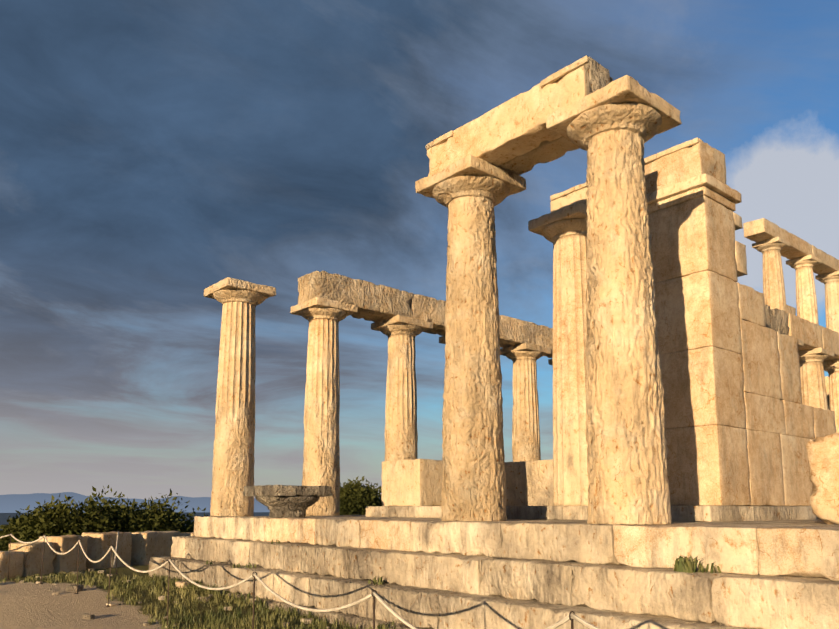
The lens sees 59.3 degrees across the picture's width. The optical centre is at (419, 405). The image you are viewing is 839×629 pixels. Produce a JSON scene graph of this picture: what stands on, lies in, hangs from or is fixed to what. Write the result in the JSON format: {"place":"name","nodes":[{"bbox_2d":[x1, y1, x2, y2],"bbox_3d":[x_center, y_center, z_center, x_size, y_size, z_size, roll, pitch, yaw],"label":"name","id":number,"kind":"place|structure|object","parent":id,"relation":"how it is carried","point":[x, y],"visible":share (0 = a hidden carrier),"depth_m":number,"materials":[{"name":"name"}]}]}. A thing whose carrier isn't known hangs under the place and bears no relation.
{"place":"outdoors","nodes":[
{"label":"outdoors","id":0,"kind":"place"},
{"bbox_2d":[0,492,269,512],"bbox_3d":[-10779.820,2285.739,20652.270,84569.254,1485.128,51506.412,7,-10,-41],"label":"distant mountains","id":1,"kind":"structure","parent":0,"point":[10,503],"depth_m":26413.43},
{"bbox_2d":[0,512,354,628],"bbox_3d":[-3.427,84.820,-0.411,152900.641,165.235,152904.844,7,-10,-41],"label":"ground","id":2,"kind":"structure","parent":0,"point":[27,605],"depth_m":12.03,"materials":[{"name":"brown soil"}]},
{"bbox_2d":[0,505,67,550],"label":"bush","id":3,"kind":"object","parent":2,"relation":"on","point":[8,530],"visible":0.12,"depth_m":21.27,"materials":[{"name":"green plant"}]},
{"bbox_2d":[12,485,129,542],"bbox_3d":[-10.496,3.984,22.270,3.336,3.186,3.546,7,-10,-41],"label":"bush","id":4,"kind":"object","parent":2,"relation":"on","point":[73,522],"visible":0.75,"depth_m":21.41,"materials":[{"name":"green plant"}]},
{"bbox_2d":[0,531,194,579],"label":"terrace wall blocks","id":5,"kind":"structure","parent":2,"relation":"on","point":[138,548],"depth_m":17.63,"materials":[{"name":"stone"}]},
{"bbox_2d":[78,489,193,532],"bbox_3d":[-9.128,4.287,23.537,3.833,3.300,3.523,7,-10,-41],"label":"bush","id":6,"kind":"object","parent":2,"relation":"on","point":[152,517],"visible":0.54,"depth_m":23.22,"materials":[{"name":"green plant"}]},
{"bbox_2d":[19,568,329,628],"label":"loose stones","id":7,"kind":"object","parent":2,"relation":"on","point":[71,588],"visible":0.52,"depth_m":13.59,"materials":[{"name":"stone"}]},
{"bbox_2d":[179,506,207,532],"bbox_3d":[-9.053,5.488,26.538,3.413,3.696,3.157,1,-8,-4],"label":"bush","id":8,"kind":"object","parent":2,"relation":"on","point":[191,517],"depth_m":26.95,"materials":[{"name":"green plant"}]},
{"bbox_2d":[0,531,599,628],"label":"rope fence","id":9,"kind":"object","parent":2,"relation":"on","point":[571,615],"visible":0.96,"depth_m":8.40,"materials":[{"name":"fabric"}]},
{"bbox_2d":[340,476,381,514],"bbox_3d":[-2.985,6.468,34.535,3.484,6.308,3.538,7,-10,-41],"label":"bush","id":10,"kind":"object","parent":2,"relation":"on","point":[356,497],"visible":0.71,"depth_m":34.03,"materials":[{"name":"green plant"}]},
{"bbox_2d":[0,539,721,628],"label":"grass tufts","id":11,"kind":"object","parent":2,"relation":"on","point":[685,564],"visible":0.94,"depth_m":11.82,"materials":[{"name":"green plant"}]},
{"bbox_2d":[149,515,838,628],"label":"stone steps","id":12,"kind":"structure","parent":2,"relation":"on","point":[437,573],"depth_m":8.85,"materials":[{"name":"stone"}]},
{"bbox_2d":[204,75,829,524],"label":"columns","id":13,"kind":"structure","parent":12,"relation":"on","point":[612,127],"depth_m":10.69,"materials":[{"name":"stone"}]},
{"bbox_2d":[298,55,828,391],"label":"architraves","id":14,"kind":"object","parent":13,"relation":"on","point":[515,135],"visible":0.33,"depth_m":10.95,"materials":[{"name":"stone"}]},
{"bbox_2d":[0,0,838,499],"label":"sky","id":15,"kind":"structure","parent":0,"point":[154,154],"materials":[{"name":"blue"}]},
{"bbox_2d":[306,505,838,525],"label":"stone plinth","id":16,"kind":"structure","parent":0,"point":[766,515],"depth_m":11.70,"materials":[{"name":"stone"}]},
{"bbox_2d":[244,433,838,523],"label":"loose capital and remnants","id":17,"kind":"object","parent":16,"relation":"on","point":[282,501],"visible":1,"depth_m":8.86,"materials":[{"name":"grey stone"}]},
{"bbox_2d":[381,137,835,505],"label":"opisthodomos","id":18,"kind":"object","parent":16,"relation":"on","point":[744,425],"visible":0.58,"depth_m":11.69,"materials":[{"name":"stone"}]},
{"bbox_2d":[743,218,838,432],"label":"cella colonnades","id":19,"kind":"object","parent":16,"relation":"on","point":[818,348],"visible":0.25,"depth_m":18.98,"materials":[{"name":"stone"}]}
]}

